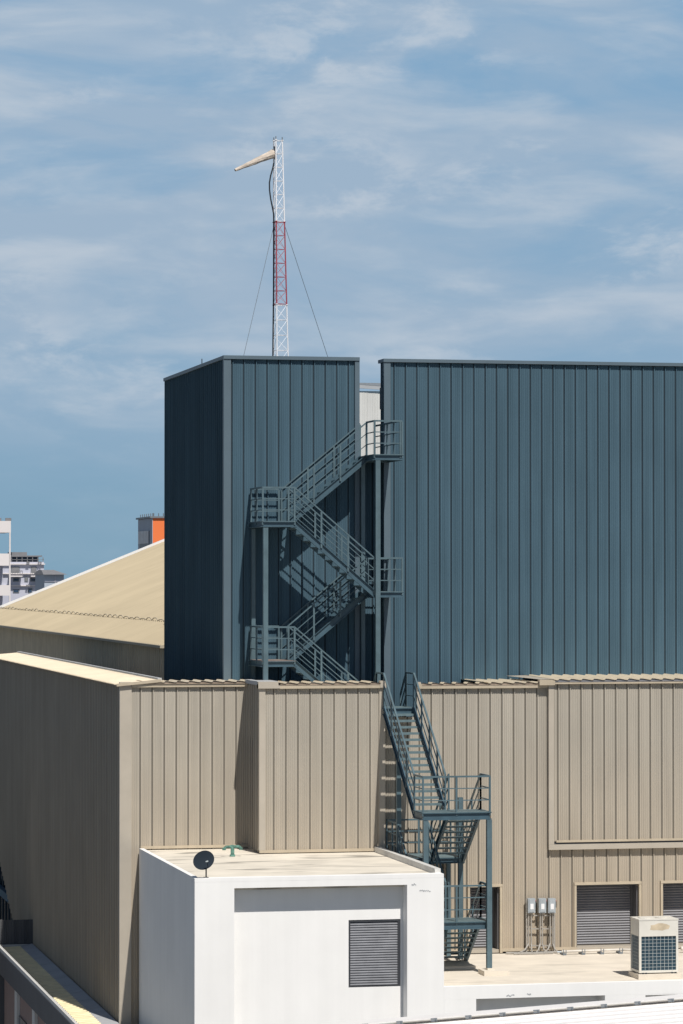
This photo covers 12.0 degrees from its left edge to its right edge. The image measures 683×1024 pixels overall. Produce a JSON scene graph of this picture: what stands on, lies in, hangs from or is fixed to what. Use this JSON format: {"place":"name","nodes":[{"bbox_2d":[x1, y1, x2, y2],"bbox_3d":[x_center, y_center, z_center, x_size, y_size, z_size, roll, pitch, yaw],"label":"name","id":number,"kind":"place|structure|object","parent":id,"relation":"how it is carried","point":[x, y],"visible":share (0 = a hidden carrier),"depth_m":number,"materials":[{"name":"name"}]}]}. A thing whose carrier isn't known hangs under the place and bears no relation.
{"place":"outdoors","nodes":[
{"label":"outdoors","id":0,"kind":"place"},
{"bbox_2d":[0,518,10,605],"bbox_3d":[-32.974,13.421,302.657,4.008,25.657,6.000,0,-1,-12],"label":"pale tower block","id":1,"kind":"structure","parent":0,"point":[5,559],"depth_m":300.26,"materials":[{"name":"white concrete"}]},
{"bbox_2d":[3,552,44,603],"bbox_3d":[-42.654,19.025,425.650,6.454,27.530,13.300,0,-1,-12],"label":"apartment block","id":2,"kind":"structure","parent":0,"point":[25,567],"depth_m":420.71,"materials":[{"name":"white concrete"}]},
{"bbox_2d":[11,567,19,572],"bbox_3d":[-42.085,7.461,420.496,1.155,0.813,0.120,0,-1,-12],"label":"window","id":3,"kind":"structure","parent":2,"relation":"in","point":[14,569],"depth_m":420.46,"materials":[{"name":"grey glass"}]},
{"bbox_2d":[31,567,36,572],"bbox_3d":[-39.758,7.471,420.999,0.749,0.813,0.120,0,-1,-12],"label":"window","id":4,"kind":"structure","parent":2,"relation":"in","point":[34,569],"depth_m":420.92,"materials":[{"name":"grey glass"}]},
{"bbox_2d":[33,570,66,593],"bbox_3d":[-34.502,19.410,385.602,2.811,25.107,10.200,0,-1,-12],"label":"hipped house","id":5,"kind":"structure","parent":0,"point":[44,578],"depth_m":381.81,"materials":[{"name":"grey stone"}]},
{"bbox_2d":[136,513,163,551],"bbox_3d":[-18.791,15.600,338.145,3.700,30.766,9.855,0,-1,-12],"label":"orange block","id":6,"kind":"structure","parent":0,"point":[150,529],"depth_m":334.83,"materials":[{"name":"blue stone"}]},
{"bbox_2d":[138,531,149,551],"bbox_3d":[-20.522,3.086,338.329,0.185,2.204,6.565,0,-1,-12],"label":"window","id":7,"kind":"structure","parent":6,"relation":"in","point":[143,536],"depth_m":338.14,"materials":[{"name":"grey glass"}]},
{"bbox_2d":[0,651,682,1023],"bbox_3d":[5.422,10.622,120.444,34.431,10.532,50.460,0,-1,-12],"label":"beige metal building","id":8,"kind":"structure","parent":0,"point":[106,775],"depth_m":95.19,"materials":[{"name":"beige metal"}]},
{"bbox_2d":[249,420,403,684],"bbox_3d":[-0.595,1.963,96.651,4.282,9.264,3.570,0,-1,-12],"label":"fire stair","id":9,"kind":"object","parent":8,"relation":"on","point":[347,607],"visible":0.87,"depth_m":95.90,"materials":[{"name":"metal"}]},
{"bbox_2d":[0,0,682,578],"label":"sky","id":10,"kind":"structure","parent":0,"point":[464,179],"materials":[{"name":"blue"}]},
{"bbox_2d":[324,994,682,1023],"bbox_3d":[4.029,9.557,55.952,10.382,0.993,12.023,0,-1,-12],"label":"white sheet roof","id":11,"kind":"structure","parent":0,"point":[666,1009],"depth_m":61.42,"materials":[{"name":"grey metal"}]},
{"label":"ground","id":12,"kind":"structure","parent":0,"visible":0},
{"bbox_2d":[0,867,32,1023],"bbox_3d":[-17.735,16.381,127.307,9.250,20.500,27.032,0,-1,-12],"label":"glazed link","id":13,"kind":"object","parent":12,"relation":"on","point":[12,931],"visible":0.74,"depth_m":114.92,"materials":[{"name":"black glass"}]},
{"bbox_2d":[0,944,118,1023],"bbox_3d":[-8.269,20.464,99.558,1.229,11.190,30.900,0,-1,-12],"label":"lean to building","id":14,"kind":"structure","parent":12,"relation":"on","point":[40,987],"depth_m":105.25,"materials":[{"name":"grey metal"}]},
{"bbox_2d":[14,991,26,1023],"bbox_3d":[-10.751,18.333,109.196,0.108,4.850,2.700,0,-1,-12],"label":"window","id":15,"kind":"structure","parent":14,"relation":"in","point":[18,1019],"depth_m":109.88,"materials":[{"name":"glass"}]},
{"bbox_2d":[32,1009,37,1023],"bbox_3d":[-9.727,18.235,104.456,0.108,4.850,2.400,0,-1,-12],"label":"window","id":16,"kind":"structure","parent":14,"relation":"in","point":[34,1016],"depth_m":105.01,"materials":[{"name":"glass"}]},
{"bbox_2d":[0,539,163,682],"bbox_3d":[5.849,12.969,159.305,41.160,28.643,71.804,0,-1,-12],"label":"tan warehouse","id":17,"kind":"structure","parent":12,"relation":"on","point":[109,614],"depth_m":156.44,"materials":[{"name":"beige metal"}]},
{"bbox_2d":[163,355,359,683],"bbox_3d":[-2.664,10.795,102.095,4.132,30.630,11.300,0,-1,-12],"label":"dark metal tower","id":18,"kind":"structure","parent":12,"relation":"on","point":[237,428],"depth_m":97.09,"materials":[{"name":"metal"}]},
{"bbox_2d":[243,136,327,356],"bbox_3d":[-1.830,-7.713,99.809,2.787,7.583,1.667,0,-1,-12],"label":"lattice mast","id":19,"kind":"object","parent":18,"relation":"on","point":[274,247],"visible":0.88,"depth_m":99.83,"materials":[{"name":"grey metal"}]},
{"bbox_2d":[234,146,274,170],"bbox_3d":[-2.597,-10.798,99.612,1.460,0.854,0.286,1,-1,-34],"label":"windsock","id":20,"kind":"object","parent":19,"relation":"attached to","point":[269,155],"visible":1,"depth_m":99.64,"materials":[{"name":"fabric"}]},
{"bbox_2d":[139,847,682,1023],"bbox_3d":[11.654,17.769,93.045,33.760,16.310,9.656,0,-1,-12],"label":"white rendered building","id":21,"kind":"structure","parent":12,"relation":"on","point":[246,936],"depth_m":86.30,"materials":[{"name":"paint"}]},
{"bbox_2d":[193,850,213,877],"bbox_3d":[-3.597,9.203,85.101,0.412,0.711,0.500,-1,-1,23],"label":"satellite dish","id":22,"kind":"object","parent":21,"relation":"on","point":[203,860],"visible":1,"depth_m":85.13,"materials":[{"name":"black metal"}]},
{"bbox_2d":[222,845,242,856],"bbox_3d":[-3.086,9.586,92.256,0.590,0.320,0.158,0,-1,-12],"label":"vent pipe","id":23,"kind":"object","parent":21,"relation":"on","point":[232,847],"visible":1,"depth_m":92.21,"materials":[{"name":"metal"}]},
{"bbox_2d":[373,672,508,975],"bbox_3d":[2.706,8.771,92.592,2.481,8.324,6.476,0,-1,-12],"label":"fire stair","id":24,"kind":"object","parent":21,"relation":"on","point":[459,815],"visible":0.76,"depth_m":91.68,"materials":[{"name":"metal"}]},
{"bbox_2d":[506,899,556,954],"bbox_3d":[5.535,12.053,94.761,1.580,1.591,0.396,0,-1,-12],"label":"conduit rack","id":25,"kind":"object","parent":21,"relation":"on","point":[522,952],"visible":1,"depth_m":94.90,"materials":[{"name":"grey metal"}]},
{"bbox_2d":[526,898,535,912],"bbox_3d":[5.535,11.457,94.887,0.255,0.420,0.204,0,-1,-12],"label":"isolator box","id":26,"kind":"object","parent":25,"relation":"attached to","point":[531,904],"visible":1,"depth_m":94.79,"materials":[{"name":"white paint"}]},
{"bbox_2d":[537,898,546,912],"bbox_3d":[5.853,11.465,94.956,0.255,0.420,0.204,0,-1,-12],"label":"isolator box","id":27,"kind":"object","parent":25,"relation":"attached to","point":[541,905],"visible":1,"depth_m":94.87,"materials":[{"name":"white paint"}]},
{"bbox_2d":[547,898,555,912],"bbox_3d":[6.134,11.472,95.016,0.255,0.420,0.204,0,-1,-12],"label":"isolator box","id":28,"kind":"object","parent":25,"relation":"attached to","point":[551,905],"visible":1,"depth_m":94.92,"materials":[{"name":"white paint"}]},
{"bbox_2d":[557,948,630,954],"bbox_3d":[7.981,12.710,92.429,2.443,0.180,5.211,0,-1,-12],"label":"refrigerant pipes","id":29,"kind":"object","parent":21,"relation":"on","point":[598,951],"visible":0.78,"depth_m":94.68,"materials":[{"name":"grey metal"}]},
{"bbox_2d":[629,916,680,979],"bbox_3d":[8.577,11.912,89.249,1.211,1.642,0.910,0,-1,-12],"label":"outdoor air unit","id":30,"kind":"object","parent":21,"relation":"on","point":[654,946],"visible":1,"depth_m":88.90,"materials":[{"name":"metal"}]},
{"bbox_2d":[365,359,682,954],"bbox_3d":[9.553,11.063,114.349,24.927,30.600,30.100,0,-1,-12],"label":"dark metal hall","id":31,"kind":"structure","parent":12,"relation":"on","point":[531,517],"depth_m":98.42,"materials":[{"name":"metal"}]},
{"bbox_2d":[360,383,380,455],"bbox_3d":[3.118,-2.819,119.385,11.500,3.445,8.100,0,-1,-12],"label":"pale grey plant room","id":32,"kind":"object","parent":31,"relation":"on","point":[370,409],"visible":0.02,"depth_m":114.89,"materials":[{"name":"metal"}]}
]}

